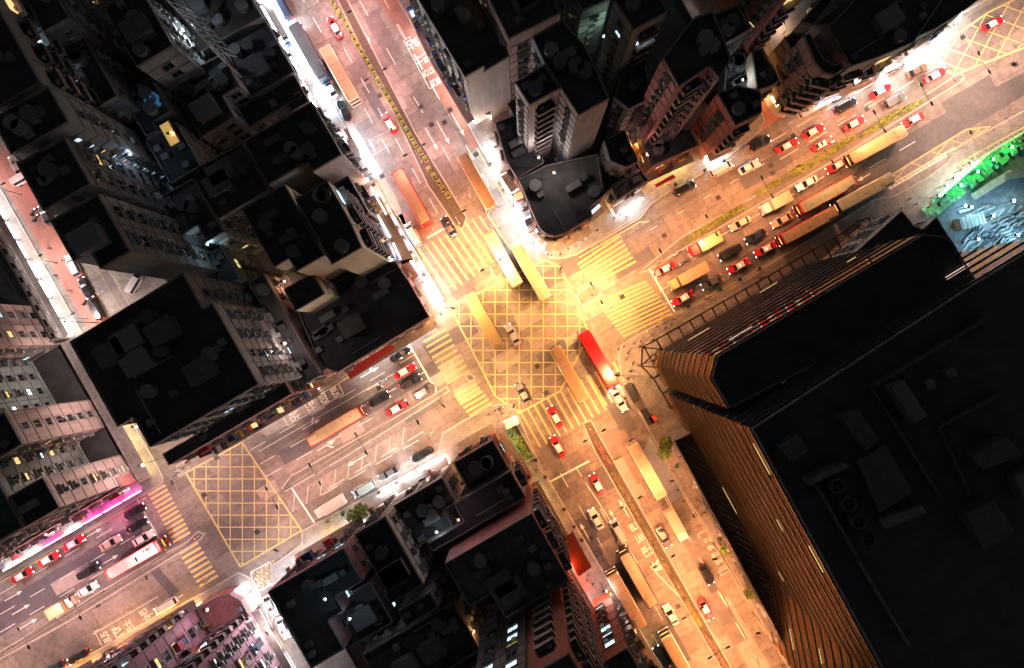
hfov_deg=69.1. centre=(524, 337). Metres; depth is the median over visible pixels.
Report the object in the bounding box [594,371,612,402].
crossing stripes
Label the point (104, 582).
road patch
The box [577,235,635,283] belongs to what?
crossing stripes
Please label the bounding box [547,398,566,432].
crossing stripes
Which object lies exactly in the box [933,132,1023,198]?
hoarding
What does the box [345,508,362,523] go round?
street tree
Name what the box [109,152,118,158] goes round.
window
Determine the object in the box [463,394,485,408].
crossing stripes
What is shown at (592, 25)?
window
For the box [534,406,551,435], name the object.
crossing stripes
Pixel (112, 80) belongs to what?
building
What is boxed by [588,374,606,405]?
crossing stripes
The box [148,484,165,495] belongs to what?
crossing stripes
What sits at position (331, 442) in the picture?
lane arrow
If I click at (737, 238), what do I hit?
road patch
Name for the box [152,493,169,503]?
crossing stripes
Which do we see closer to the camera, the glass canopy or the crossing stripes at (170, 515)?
the glass canopy
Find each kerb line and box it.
[0,221,648,582]
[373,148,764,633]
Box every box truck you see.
[44,594,79,620]
[313,493,347,519]
[662,506,689,542]
[667,261,710,290]
[687,231,723,256]
[758,190,793,215]
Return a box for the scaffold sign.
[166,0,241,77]
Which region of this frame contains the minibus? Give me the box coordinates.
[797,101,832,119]
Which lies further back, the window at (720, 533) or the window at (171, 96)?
the window at (720, 533)
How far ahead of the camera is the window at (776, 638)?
144.58 m
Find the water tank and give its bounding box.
[144,92,161,106]
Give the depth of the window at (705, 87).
111.97 m
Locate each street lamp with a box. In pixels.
[0,182,21,194]
[16,618,55,649]
[34,254,56,263]
[68,590,103,619]
[101,629,123,654]
[134,553,165,579]
[166,463,189,484]
[202,589,227,610]
[265,486,288,508]
[273,539,301,553]
[308,463,328,485]
[329,10,351,36]
[354,432,371,454]
[364,67,386,89]
[403,143,425,162]
[406,402,420,424]
[444,209,465,224]
[583,429,605,442]
[619,492,641,508]
[652,547,674,567]
[655,248,671,270]
[682,595,703,619]
[700,214,717,236]
[706,632,729,659]
[711,543,724,559]
[751,175,773,197]
[752,612,767,633]
[808,141,833,163]
[856,110,885,135]
[903,83,932,108]
[947,130,975,154]
[954,51,990,80]
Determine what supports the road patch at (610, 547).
on the road
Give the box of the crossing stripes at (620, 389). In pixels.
[617,383,625,396]
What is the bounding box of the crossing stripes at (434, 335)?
[423,329,445,342]
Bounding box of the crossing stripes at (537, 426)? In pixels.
[527,409,547,443]
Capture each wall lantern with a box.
[63,320,99,322]
[103,622,149,657]
[125,153,162,170]
[138,457,163,466]
[246,598,267,620]
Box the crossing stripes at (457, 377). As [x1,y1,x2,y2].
[447,370,469,383]
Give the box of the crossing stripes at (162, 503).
[155,497,171,508]
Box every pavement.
[0,191,161,577]
[67,574,294,667]
[110,0,443,390]
[177,462,188,474]
[271,405,614,667]
[399,0,763,257]
[619,112,1023,667]
[965,0,983,10]
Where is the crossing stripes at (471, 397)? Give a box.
[460,390,482,404]
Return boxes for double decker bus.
[104,535,170,579]
[288,22,332,85]
[305,404,366,446]
[319,44,362,107]
[391,168,432,228]
[457,152,498,213]
[463,290,503,349]
[483,230,523,289]
[511,243,552,303]
[549,345,589,403]
[577,330,618,388]
[604,566,646,629]
[616,546,657,608]
[625,440,666,500]
[657,626,690,667]
[774,206,838,247]
[792,175,856,216]
[829,172,895,212]
[842,125,907,167]
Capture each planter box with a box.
[336,10,342,17]
[350,34,356,41]
[354,40,360,48]
[358,47,364,53]
[361,53,367,60]
[365,59,371,66]
[368,65,374,72]
[383,90,388,97]
[386,96,392,103]
[389,102,395,109]
[393,108,399,115]
[396,115,403,121]
[400,121,406,128]
[404,127,410,134]
[407,133,413,140]
[417,148,423,155]
[422,155,428,162]
[426,166,432,172]
[430,172,436,179]
[435,178,441,185]
[440,185,446,191]
[444,191,450,198]
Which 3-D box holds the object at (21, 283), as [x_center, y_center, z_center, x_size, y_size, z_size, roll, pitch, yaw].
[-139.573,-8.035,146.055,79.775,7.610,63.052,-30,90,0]
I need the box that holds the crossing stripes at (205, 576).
[196,570,214,582]
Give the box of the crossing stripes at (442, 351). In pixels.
[432,344,454,357]
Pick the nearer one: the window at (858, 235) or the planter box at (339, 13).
the window at (858, 235)
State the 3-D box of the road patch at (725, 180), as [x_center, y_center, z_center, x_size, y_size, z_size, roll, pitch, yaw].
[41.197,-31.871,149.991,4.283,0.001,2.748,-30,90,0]
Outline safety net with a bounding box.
[922,130,1023,218]
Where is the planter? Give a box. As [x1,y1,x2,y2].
[504,424,535,463]
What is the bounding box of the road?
[0,0,1023,667]
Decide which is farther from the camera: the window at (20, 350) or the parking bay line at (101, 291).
the parking bay line at (101, 291)
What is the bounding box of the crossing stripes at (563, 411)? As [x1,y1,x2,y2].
[553,395,573,428]
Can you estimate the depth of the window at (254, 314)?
127.47 m
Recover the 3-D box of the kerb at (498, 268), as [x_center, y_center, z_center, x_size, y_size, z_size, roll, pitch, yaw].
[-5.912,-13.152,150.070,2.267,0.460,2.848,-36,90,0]
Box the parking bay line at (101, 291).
[82,264,120,316]
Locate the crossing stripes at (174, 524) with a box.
[166,518,183,529]
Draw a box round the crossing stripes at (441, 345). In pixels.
[429,339,451,352]
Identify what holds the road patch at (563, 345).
on the road
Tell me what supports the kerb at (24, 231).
on the road
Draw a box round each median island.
[0,533,202,657]
[283,388,447,489]
[339,0,465,227]
[492,266,500,275]
[578,285,599,304]
[584,421,729,667]
[641,74,962,271]
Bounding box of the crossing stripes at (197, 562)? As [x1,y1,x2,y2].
[188,556,206,568]
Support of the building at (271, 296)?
on the pavement at (148, 285)
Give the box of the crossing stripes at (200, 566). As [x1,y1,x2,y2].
[190,561,209,573]
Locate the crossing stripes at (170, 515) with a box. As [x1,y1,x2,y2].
[162,510,178,520]
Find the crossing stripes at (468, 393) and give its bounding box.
[457,387,479,400]
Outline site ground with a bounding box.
[933,138,1023,251]
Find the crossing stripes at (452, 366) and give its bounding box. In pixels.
[441,359,463,373]
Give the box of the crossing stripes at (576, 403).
[567,387,586,421]
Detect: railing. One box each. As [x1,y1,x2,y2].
[3,546,182,654]
[248,376,348,437]
[285,391,440,487]
[378,188,442,298]
[438,406,488,456]
[521,423,602,570]
[576,192,668,251]
[634,403,766,633]
[659,252,786,321]
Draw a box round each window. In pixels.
[0,242,11,248]
[0,310,7,317]
[0,348,16,355]
[0,357,10,362]
[0,361,9,367]
[0,374,4,382]
[0,454,14,462]
[0,459,11,468]
[0,546,7,551]
[1,389,15,399]
[1,535,16,545]
[4,547,15,553]
[4,550,16,558]
[5,374,18,381]
[6,253,17,262]
[6,311,15,318]
[6,330,15,337]
[7,473,21,485]
[7,541,19,549]
[9,360,21,366]
[12,388,26,397]
[13,348,25,355]
[13,456,26,464]
[14,268,25,276]
[15,532,28,540]
[17,310,30,318]
[17,330,30,337]
[17,374,29,380]
[17,444,31,453]
[18,543,30,550]
[19,359,31,366]
[20,421,30,429]
[20,470,33,481]
[20,525,33,532]
[22,282,33,290]
[24,348,36,354]
[24,452,36,462]
[25,388,33,395]
[28,330,37,337]
[28,373,39,379]
[28,527,39,535]
[29,312,37,318]
[30,296,43,304]
[30,442,43,450]
[32,418,42,427]
[32,467,44,478]
[32,521,45,527]
[32,534,43,541]
[33,402,44,406]
[35,348,49,354]
[35,451,47,459]
[36,387,44,393]
[37,446,49,454]
[38,310,49,319]
[39,330,48,337]
[39,522,51,530]
[44,417,53,424]
[44,464,55,474]
[47,326,58,332]
[47,526,58,533]
[48,444,60,451]
[48,449,59,455]
[52,437,65,445]
[55,415,68,422]
[55,461,66,471]
[56,483,71,493]
[59,446,69,453]
[59,517,71,522]
[60,26,75,39]
[60,508,72,513]
[61,518,72,525]
[64,0,74,4]
[64,435,75,442]
[64,509,79,517]
[65,459,77,468]
[66,413,78,420]
[67,444,77,451]
[67,480,81,489]
[67,502,78,508]
[68,6,81,21]
[68,439,80,445]
[72,35,86,46]
[73,3,85,13]
[73,137,84,143]
[74,433,85,440]
[75,456,85,465]
[75,509,89,517]
[76,109,87,120]
[76,143,95,161]
[76,412,87,419]
[77,0,87,5]
[80,476,88,485]
[81,15,95,29]
[84,430,94,437]
[85,12,93,20]
[86,0,96,12]
[86,142,99,150]
[86,410,97,417]
[87,112,101,126]
[89,149,108,166]
[89,168,104,183]
[89,473,102,482]
[89,501,102,509]
[90,0,99,5]
[93,23,106,37]
[94,17,103,28]
[96,7,108,20]
[96,49,108,62]
[98,147,110,155]
[99,470,111,479]
[100,122,114,131]
[103,157,116,171]
[103,493,114,501]
[104,25,117,36]
[104,174,116,187]
[107,56,118,69]
[107,69,116,79]
[107,104,122,113]
[108,467,120,476]
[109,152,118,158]
[111,204,126,218]
[113,38,125,51]
[114,128,120,137]
[115,162,127,176]
[115,178,128,192]
[116,86,126,96]
[117,75,126,85]
[117,110,132,119]
[117,464,129,473]
[117,485,128,492]
[118,63,128,75]
[119,157,131,164]
[122,132,134,142]
[125,209,137,222]
[125,229,144,245]
[126,167,138,180]
[127,69,137,81]
[127,93,135,101]
[127,117,138,124]
[128,183,139,196]
[130,161,140,168]
[134,138,140,147]
[137,172,149,184]
[137,213,148,225]
[138,235,152,248]
[139,188,149,199]
[140,165,149,172]
[141,142,150,151]
[147,176,158,188]
[147,213,162,228]
[148,191,159,203]
[149,235,166,251]
[150,0,162,10]
[151,656,165,667]
[157,180,167,191]
[157,219,169,231]
[158,192,167,205]
[160,4,171,18]
[160,17,172,28]
[160,62,176,72]
[160,238,175,253]
[161,648,172,662]
[163,434,181,442]
[165,89,177,100]
[165,181,172,190]
[168,223,178,234]
[169,12,177,25]
[169,241,185,255]
[170,69,185,78]
[171,22,181,36]
[171,36,183,47]
[176,107,183,116]
[177,20,185,32]
[178,75,193,84]
[178,226,187,236]
[179,30,187,43]
[180,246,191,257]
[182,46,191,54]
[182,429,198,436]
[185,27,195,40]
[185,422,201,429]
[187,37,195,49]
[187,625,196,639]
[188,246,202,259]
[189,48,197,60]
[191,133,202,144]
[192,427,207,433]
[193,420,210,427]
[194,620,205,633]
[195,48,204,56]
[196,55,204,65]
[198,138,209,149]
[198,251,208,261]
[202,288,214,296]
[205,410,220,417]
[206,143,216,153]
[206,253,213,262]
[208,131,222,142]
[210,289,221,297]
[210,656,224,667]
[211,416,225,422]
[211,437,224,444]
[214,408,228,415]
[217,288,227,298]
[218,137,231,145]
[218,648,231,664]
[219,237,230,245]
[222,141,236,149]
[222,406,236,413]
[224,221,235,229]
[225,123,238,131]
[226,308,238,319]
[226,398,242,405]
[226,429,237,436]
[226,641,239,656]
[227,291,236,299]
[229,215,238,220]
[230,91,243,100]
[231,222,240,232]
[232,128,245,136]
[233,241,243,249]
[233,258,242,268]
[233,293,243,300]
[233,634,245,648]
[234,68,242,80]
[234,309,243,319]
[234,396,250,403]
[235,218,245,223]
[235,658,248,667]
[236,403,248,412]
[237,97,250,105]
[237,327,249,338]
[239,133,251,141]
[239,225,247,234]
[239,294,249,301]
[240,260,248,270]
[240,627,252,640]
[241,420,253,427]
[242,221,250,228]
[243,310,252,319]
[243,395,257,401]
[243,649,252,662]
[244,228,252,236]
[244,327,256,338]
[245,246,255,253]
[245,293,254,302]
[246,386,261,393]
[247,620,258,634]
[248,262,255,271]
[248,310,257,320]
[249,348,256,356]
[249,642,260,656]
[251,328,262,338]
[253,385,269,395]
[255,412,268,419]
[256,311,265,320]
[256,347,266,355]
[256,635,264,647]
[257,657,269,667]
[258,123,267,129]
[258,328,269,337]
[259,365,270,376]
[261,311,269,321]
[262,347,270,355]
[264,650,275,664]
[265,365,275,375]
[269,347,276,354]
[270,403,280,410]
[271,329,280,337]
[273,29,280,41]
[274,364,283,374]
[275,111,285,118]
[275,347,284,354]
[278,363,288,373]
[279,293,288,300]
[284,363,294,372]
[287,307,296,313]
[290,362,297,371]
[291,381,299,391]
[294,319,302,327]
[295,560,310,571]
[298,380,304,390]
[302,85,309,96]
[310,347,316,356]
[317,107,329,122]
[318,361,324,370]
[323,279,332,288]
[327,124,338,139]
[328,280,336,289]
[330,123,336,132]
[333,541,345,550]
[337,141,347,155]
[340,536,349,543]
[341,619,349,628]
[344,364,356,372]
[345,590,353,597]
[352,158,360,168]
[353,543,360,552]
[354,182,361,192]
[361,558,369,567]
[364,199,372,209]
[364,514,379,525]
[368,509,382,519]
[370,635,377,645]
[372,505,386,514]
[376,501,389,510]
[382,629,392,638]
[385,623,395,629]
[386,494,395,500]
[388,337,399,345]
[392,515,397,523]
[396,620,405,629]
[400,529,407,541]
[402,266,410,278]
[404,526,411,535]
[405,488,415,495]
[410,546,418,555]
[410,590,420,599]
[413,0,419,10]
[414,285,422,296]
[419,319,429,325]
[419,561,425,573]
[421,556,428,567]
[422,12,428,23]
[423,552,431,562]
[424,21,431,30]
[426,547,432,556]
[428,36,435,46]
[433,32,440,41]
[434,588,439,598]
[437,46,443,55]
[438,577,445,585]
[440,571,447,578]
[442,48,450,61]
[442,587,451,597]
[444,582,453,592]
[448,478,455,489]
[448,506,455,516]
[450,475,456,486]
[452,472,458,482]
[457,74,463,84]
[458,446,470,456]
[466,614,473,623]
[468,607,474,615]
[477,616,482,625]
[479,0,486,8]
[479,435,489,441]
[480,649,494,665]
[482,632,496,647]
[483,644,495,655]
[483,661,493,667]
[485,610,498,623]
[485,618,497,631]
[486,604,499,616]
[486,627,496,638]
[487,601,496,609]
[490,13,496,28]
[494,132,499,142]
[497,32,506,48]
[500,150,504,160]
[503,636,518,652]
[504,658,517,667]
[505,648,517,660]
[506,631,518,642]
[507,169,513,178]
[507,615,518,625]
[507,623,518,633]
[516,41,528,51]
[516,48,530,61]
[517,56,528,66]
[517,65,528,72]
[517,70,527,78]
[517,98,524,108]
[517,111,523,119]
[517,118,523,124]
[518,136,523,143]
[532,52,540,66]
[537,235,546,242]
[544,237,556,241]
[553,238,564,244]
[558,132,565,143]
[562,117,568,127]
[563,111,569,121]
[564,105,570,115]
[567,16,575,26]
[568,7,576,19]
[585,36,592,45]
[586,30,594,39]
[587,23,595,32]
[589,14,599,23]
[594,601,605,613]
[596,607,607,619]
[597,614,609,626]
[598,156,603,165]
[599,623,610,632]
[600,73,607,80]
[601,66,609,74]
[601,628,613,641]
[603,58,611,68]
[603,638,614,648]
[606,125,614,132]
[607,51,613,61]
[607,194,613,200]
[608,122,615,128]
[609,44,615,54]
[609,118,618,123]
[609,169,617,175]
[611,36,617,47]
[611,112,620,118]
[613,105,622,113]
[614,19,623,31]
[614,30,620,39]
[618,614,624,623]
[625,190,635,197]
[625,634,633,646]
[626,121,635,128]
[627,644,634,653]
[628,118,638,125]
[629,135,635,144]
[631,111,641,118]
[631,131,637,139]
[633,105,643,115]
[633,643,639,653]
[634,126,641,136]
[636,121,643,130]
[637,658,643,667]
[638,156,644,163]
[639,116,646,127]
[641,112,648,120]
[643,105,651,115]
[649,101,655,109]
[650,95,658,103]
[653,86,662,97]
[654,163,664,169]
[658,78,666,92]
[662,71,670,86]
[669,128,675,137]
[672,124,679,132]
[672,443,680,456]
[674,119,682,125]
[676,152,689,161]
[677,113,686,121]
[681,107,690,115]
[685,101,694,110]
[689,95,699,103]
[691,479,698,489]
[694,88,703,98]
[695,130,705,142]
[699,125,709,138]
[699,497,709,510]
[700,79,709,93]
[704,120,714,133]
[705,73,713,84]
[708,115,718,128]
[712,109,724,123]
[717,527,724,538]
[725,542,732,553]
[731,557,741,571]
[739,572,750,586]
[740,0,750,6]
[748,18,756,31]
[753,10,762,23]
[755,602,766,617]
[759,2,768,16]
[761,90,772,99]
[765,0,774,8]
[774,96,785,107]
[774,632,781,644]
[775,73,781,87]
[779,68,788,81]
[780,90,790,102]
[784,59,795,74]
[788,85,796,97]
[790,52,802,68]
[794,79,803,91]
[801,73,812,86]
[817,42,824,52]
[832,247,843,255]
[839,245,851,253]
[846,232,857,242]
[846,243,858,251]
[853,230,866,240]
[859,220,872,230]
[861,230,873,238]
[865,220,877,228]
[875,214,888,225]
[897,47,912,56]
[910,39,920,48]
[912,39,927,50]
[930,23,947,36]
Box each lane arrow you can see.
[302,417,319,429]
[317,440,334,450]
[437,122,449,143]
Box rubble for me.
[958,205,1023,251]
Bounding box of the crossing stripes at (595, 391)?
[586,376,606,410]
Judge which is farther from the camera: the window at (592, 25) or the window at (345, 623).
the window at (345, 623)
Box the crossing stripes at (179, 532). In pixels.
[171,527,187,538]
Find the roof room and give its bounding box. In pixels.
[159,120,181,147]
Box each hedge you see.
[678,200,752,246]
[754,177,784,195]
[784,131,859,180]
[859,95,926,138]
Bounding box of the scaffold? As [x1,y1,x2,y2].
[949,126,1023,174]
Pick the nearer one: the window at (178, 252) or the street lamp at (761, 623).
the window at (178, 252)
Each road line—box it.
[94,596,159,646]
[259,373,393,451]
[283,384,343,425]
[404,36,439,88]
[577,469,678,665]
[890,147,953,188]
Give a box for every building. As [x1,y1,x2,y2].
[0,0,145,136]
[0,85,168,181]
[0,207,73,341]
[0,304,59,362]
[0,359,89,540]
[0,399,104,462]
[0,454,131,557]
[0,472,142,571]
[2,337,149,559]
[16,136,176,217]
[20,0,149,78]
[50,193,220,279]
[64,39,144,133]
[70,273,303,446]
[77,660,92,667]
[89,600,291,667]
[103,0,210,93]
[128,77,198,137]
[145,122,223,186]
[162,178,263,254]
[162,379,321,464]
[163,0,287,60]
[165,253,265,282]
[174,54,255,151]
[192,142,273,231]
[196,586,257,632]
[206,246,258,284]
[223,22,314,96]
[239,75,327,132]
[241,184,352,281]
[243,101,372,194]
[248,274,336,383]
[268,519,371,667]
[284,275,340,312]
[295,180,400,276]
[298,260,441,378]
[332,176,385,223]
[340,568,401,647]
[345,479,485,667]
[354,483,437,603]
[362,578,482,667]
[394,457,461,546]
[398,557,448,625]
[407,0,510,123]
[427,452,532,551]
[445,480,571,617]
[454,423,516,491]
[476,595,526,667]
[479,0,559,100]
[489,114,544,192]
[507,0,717,165]
[511,154,603,251]
[515,64,559,159]
[527,569,607,667]
[531,19,609,161]
[555,0,609,54]
[590,591,661,667]
[596,0,667,105]
[598,130,637,179]
[598,143,640,202]
[603,66,648,136]
[604,169,648,213]
[629,10,731,155]
[636,121,698,181]
[652,234,966,408]
[664,240,1023,667]
[666,427,791,667]
[691,85,761,161]
[712,47,747,98]
[715,4,750,55]
[734,0,853,56]
[736,0,802,56]
[744,48,779,101]
[764,33,844,117]
[768,34,826,112]
[789,0,832,38]
[814,0,941,105]
[821,211,948,259]
[882,0,977,72]
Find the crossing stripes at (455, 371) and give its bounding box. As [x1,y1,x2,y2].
[444,365,465,378]
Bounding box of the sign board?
[503,416,519,429]
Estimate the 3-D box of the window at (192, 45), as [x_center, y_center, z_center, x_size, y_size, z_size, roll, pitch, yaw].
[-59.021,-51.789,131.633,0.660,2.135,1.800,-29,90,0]
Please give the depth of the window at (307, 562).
132.74 m
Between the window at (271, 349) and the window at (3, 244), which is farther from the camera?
the window at (3, 244)
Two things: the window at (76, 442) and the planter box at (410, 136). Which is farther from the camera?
the planter box at (410, 136)
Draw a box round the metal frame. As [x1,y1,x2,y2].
[637,347,673,408]
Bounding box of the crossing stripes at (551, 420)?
[540,402,560,436]
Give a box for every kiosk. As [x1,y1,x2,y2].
[624,383,639,402]
[640,408,654,425]
[649,414,656,421]
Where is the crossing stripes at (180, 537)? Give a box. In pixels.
[173,531,189,542]
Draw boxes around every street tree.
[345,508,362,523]
[354,504,368,519]
[656,445,671,459]
[660,435,672,448]
[719,543,730,555]
[743,585,755,599]
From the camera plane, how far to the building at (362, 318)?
140.98 m
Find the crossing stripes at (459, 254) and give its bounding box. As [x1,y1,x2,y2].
[418,212,511,293]
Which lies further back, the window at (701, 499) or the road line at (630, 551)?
the road line at (630, 551)
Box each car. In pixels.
[8,155,19,173]
[38,206,52,226]
[47,659,66,667]
[64,254,82,277]
[67,648,89,665]
[76,581,99,597]
[78,276,94,298]
[99,534,121,551]
[123,503,146,520]
[125,516,147,533]
[132,529,154,546]
[262,594,277,616]
[276,616,290,639]
[324,81,338,98]
[335,99,351,121]
[367,391,390,407]
[378,465,400,481]
[388,346,411,362]
[399,373,421,390]
[411,446,434,463]
[412,382,435,400]
[441,215,456,238]
[504,323,520,345]
[515,382,531,404]
[587,507,604,530]
[611,389,627,411]
[652,645,669,667]
[655,525,671,547]
[662,603,678,626]
[698,562,714,584]
[700,274,723,290]
[729,215,751,231]
[737,159,760,175]
[744,228,766,244]
[749,135,770,151]
[770,212,793,228]
[795,174,818,191]
[885,62,906,73]
[905,62,928,78]
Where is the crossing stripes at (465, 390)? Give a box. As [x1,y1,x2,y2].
[454,383,476,396]
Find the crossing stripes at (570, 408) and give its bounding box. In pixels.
[560,390,580,424]
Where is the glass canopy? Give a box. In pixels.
[639,217,869,361]
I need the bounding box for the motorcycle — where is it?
[29,208,37,215]
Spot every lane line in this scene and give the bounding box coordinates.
[0,529,111,593]
[0,536,134,614]
[1,571,103,631]
[250,344,432,450]
[260,372,423,463]
[266,374,451,476]
[287,22,408,237]
[303,0,398,168]
[317,1,437,213]
[322,432,432,494]
[328,431,423,488]
[359,0,470,197]
[384,0,482,175]
[396,24,488,184]
[560,473,657,643]
[584,481,662,619]
[650,86,896,229]
[660,141,915,290]
[664,497,761,667]
[666,496,758,663]
[771,50,930,141]
[780,65,939,159]
[889,150,953,188]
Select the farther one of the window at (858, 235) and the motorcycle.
the motorcycle
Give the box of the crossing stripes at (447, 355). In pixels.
[435,349,457,362]
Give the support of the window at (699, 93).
in the building at (694, 62)
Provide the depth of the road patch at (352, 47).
150.00 m
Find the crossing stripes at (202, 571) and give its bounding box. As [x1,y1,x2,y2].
[193,565,211,577]
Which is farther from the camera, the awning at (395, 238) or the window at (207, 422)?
the awning at (395, 238)
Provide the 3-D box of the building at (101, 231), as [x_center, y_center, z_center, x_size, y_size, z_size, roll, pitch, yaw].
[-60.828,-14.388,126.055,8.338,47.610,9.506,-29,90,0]
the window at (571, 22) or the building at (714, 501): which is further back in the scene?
the building at (714, 501)
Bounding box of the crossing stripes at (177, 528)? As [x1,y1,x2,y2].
[168,523,185,534]
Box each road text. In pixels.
[100,631,110,642]
[112,627,123,637]
[139,608,149,619]
[289,410,299,421]
[304,400,316,412]
[330,387,339,397]
[406,37,419,49]
[414,52,428,65]
[422,67,433,77]
[430,77,440,86]
[641,546,652,556]
[652,560,661,571]
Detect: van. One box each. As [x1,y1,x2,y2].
[9,172,26,186]
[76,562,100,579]
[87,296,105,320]
[124,274,144,294]
[153,596,178,614]
[274,0,292,20]
[352,479,375,497]
[404,222,421,246]
[610,518,627,543]
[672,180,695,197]
[709,159,733,177]
[717,243,742,260]
[833,97,857,114]
[882,92,906,109]
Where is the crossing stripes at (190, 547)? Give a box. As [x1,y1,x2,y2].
[179,542,198,554]
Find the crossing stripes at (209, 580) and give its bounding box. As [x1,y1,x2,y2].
[199,575,218,586]
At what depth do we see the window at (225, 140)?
137.66 m
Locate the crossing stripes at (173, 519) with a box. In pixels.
[164,514,180,525]
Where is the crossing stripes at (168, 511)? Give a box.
[159,506,176,516]
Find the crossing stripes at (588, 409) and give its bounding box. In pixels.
[583,401,593,417]
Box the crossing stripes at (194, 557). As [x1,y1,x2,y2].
[185,551,203,563]
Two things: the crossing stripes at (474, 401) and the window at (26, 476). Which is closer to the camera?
the window at (26, 476)
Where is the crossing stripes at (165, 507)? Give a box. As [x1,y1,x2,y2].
[157,501,173,512]
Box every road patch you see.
[0,528,149,635]
[50,562,92,594]
[58,546,83,565]
[64,556,84,570]
[66,561,114,599]
[97,568,133,589]
[110,528,133,548]
[122,532,175,569]
[151,567,178,596]
[175,464,211,490]
[204,518,227,539]
[222,475,257,501]
[228,479,267,511]
[231,321,454,469]
[234,467,249,479]
[252,497,265,510]
[257,480,279,499]
[259,569,314,667]
[260,399,321,435]
[265,425,301,452]
[279,360,439,464]
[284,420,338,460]
[325,64,361,113]
[331,98,408,238]
[338,421,364,442]
[342,476,357,489]
[343,33,369,72]
[347,60,367,84]
[361,83,386,119]
[363,9,402,64]
[365,140,373,153]
[370,39,386,63]
[380,0,478,147]
[388,448,411,466]
[396,209,432,241]
[398,96,407,108]
[400,391,443,423]
[404,148,424,182]
[407,361,459,400]
[411,81,437,118]
[423,319,478,359]
[426,192,438,206]
[427,148,457,197]
[433,115,456,144]
[433,153,465,196]
[448,257,474,294]
[449,272,474,299]
[453,380,480,404]
[492,347,518,372]
[514,305,541,330]
[532,430,558,466]
[536,312,578,344]
[536,327,584,367]
[538,440,569,483]
[541,248,595,288]
[544,461,551,473]
[564,332,578,345]
[567,451,591,480]
[574,514,602,557]
[594,525,623,569]
[595,466,614,491]
[598,384,637,433]
[599,537,619,566]
[600,428,621,459]
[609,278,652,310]
[611,428,643,483]
[613,246,654,278]
[613,291,655,338]
[614,457,646,497]
[618,567,629,580]
[624,578,654,618]
[635,247,655,272]
[637,296,664,320]
[643,437,682,502]
[658,622,690,660]
[683,532,713,571]
[684,260,717,287]
[688,253,702,260]
[688,659,696,667]
[705,582,718,593]
[706,591,746,646]
[710,231,745,258]
[714,0,779,130]
[717,168,740,189]
[724,199,745,211]
[724,595,770,667]
[728,205,759,224]
[737,218,806,275]
[739,151,792,189]
[756,211,765,220]
[761,177,815,218]
[793,191,812,203]
[796,189,890,245]
[803,195,841,218]
[829,108,852,123]
[852,73,1023,190]
[861,72,894,91]
[863,108,895,129]
[921,43,974,77]
[931,39,958,64]
[942,75,995,111]
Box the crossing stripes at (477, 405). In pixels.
[466,398,488,412]
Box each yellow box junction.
[185,442,301,566]
[190,445,298,563]
[250,561,271,590]
[252,565,270,587]
[450,259,587,413]
[455,261,584,411]
[892,126,990,185]
[892,129,980,180]
[928,0,1023,74]
[930,3,1023,73]
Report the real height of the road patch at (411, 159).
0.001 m
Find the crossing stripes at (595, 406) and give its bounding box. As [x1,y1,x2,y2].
[580,380,599,413]
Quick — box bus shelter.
[651,175,675,190]
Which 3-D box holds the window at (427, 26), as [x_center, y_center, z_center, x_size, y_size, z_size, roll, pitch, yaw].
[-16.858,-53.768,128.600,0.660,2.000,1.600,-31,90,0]
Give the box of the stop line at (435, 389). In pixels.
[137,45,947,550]
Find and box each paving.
[0,146,108,328]
[155,0,304,283]
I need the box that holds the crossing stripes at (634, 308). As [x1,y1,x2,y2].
[597,280,671,337]
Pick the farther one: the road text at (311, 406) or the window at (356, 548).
the road text at (311, 406)
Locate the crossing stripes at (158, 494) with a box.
[150,489,167,499]
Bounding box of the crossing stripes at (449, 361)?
[438,354,460,368]
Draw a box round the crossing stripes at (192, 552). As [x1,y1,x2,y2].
[182,547,200,558]
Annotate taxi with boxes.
[10,566,33,583]
[37,550,60,567]
[62,534,85,551]
[327,16,343,39]
[381,112,397,134]
[385,399,406,416]
[393,362,416,379]
[547,405,563,428]
[549,435,565,458]
[589,472,604,495]
[653,260,676,276]
[671,289,694,305]
[697,598,713,620]
[727,258,749,273]
[753,241,776,257]
[775,138,798,153]
[801,123,824,139]
[811,136,833,151]
[825,158,845,173]
[842,115,865,131]
[869,82,891,98]
[901,111,924,127]
[923,67,946,83]
[980,16,1003,32]
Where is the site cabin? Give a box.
[953,212,985,230]
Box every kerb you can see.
[0,187,162,579]
[0,531,204,658]
[65,572,296,667]
[108,0,444,391]
[176,460,190,477]
[270,403,614,667]
[282,386,449,491]
[337,0,466,229]
[397,0,764,258]
[464,373,474,381]
[490,263,501,277]
[576,283,600,305]
[582,420,731,667]
[618,110,1023,667]
[639,73,964,272]
[963,0,986,12]
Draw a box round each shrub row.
[594,441,612,466]
[611,471,626,495]
[624,494,657,551]
[656,551,684,601]
[685,599,701,626]
[699,628,728,667]
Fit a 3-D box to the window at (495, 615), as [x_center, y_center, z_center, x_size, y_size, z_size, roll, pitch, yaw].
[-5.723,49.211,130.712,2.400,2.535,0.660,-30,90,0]
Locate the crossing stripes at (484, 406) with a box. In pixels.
[469,402,491,415]
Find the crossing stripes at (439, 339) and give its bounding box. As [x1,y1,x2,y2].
[426,334,448,347]
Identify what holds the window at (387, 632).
in the building at (442, 636)
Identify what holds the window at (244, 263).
in the building at (234, 266)
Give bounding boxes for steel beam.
[971,170,1011,199]
[976,206,1023,228]
[1001,171,1023,179]
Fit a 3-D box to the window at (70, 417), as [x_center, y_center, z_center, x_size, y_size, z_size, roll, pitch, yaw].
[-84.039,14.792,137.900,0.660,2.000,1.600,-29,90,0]
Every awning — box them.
[347,345,395,378]
[370,197,414,264]
[397,259,418,281]
[566,526,591,576]

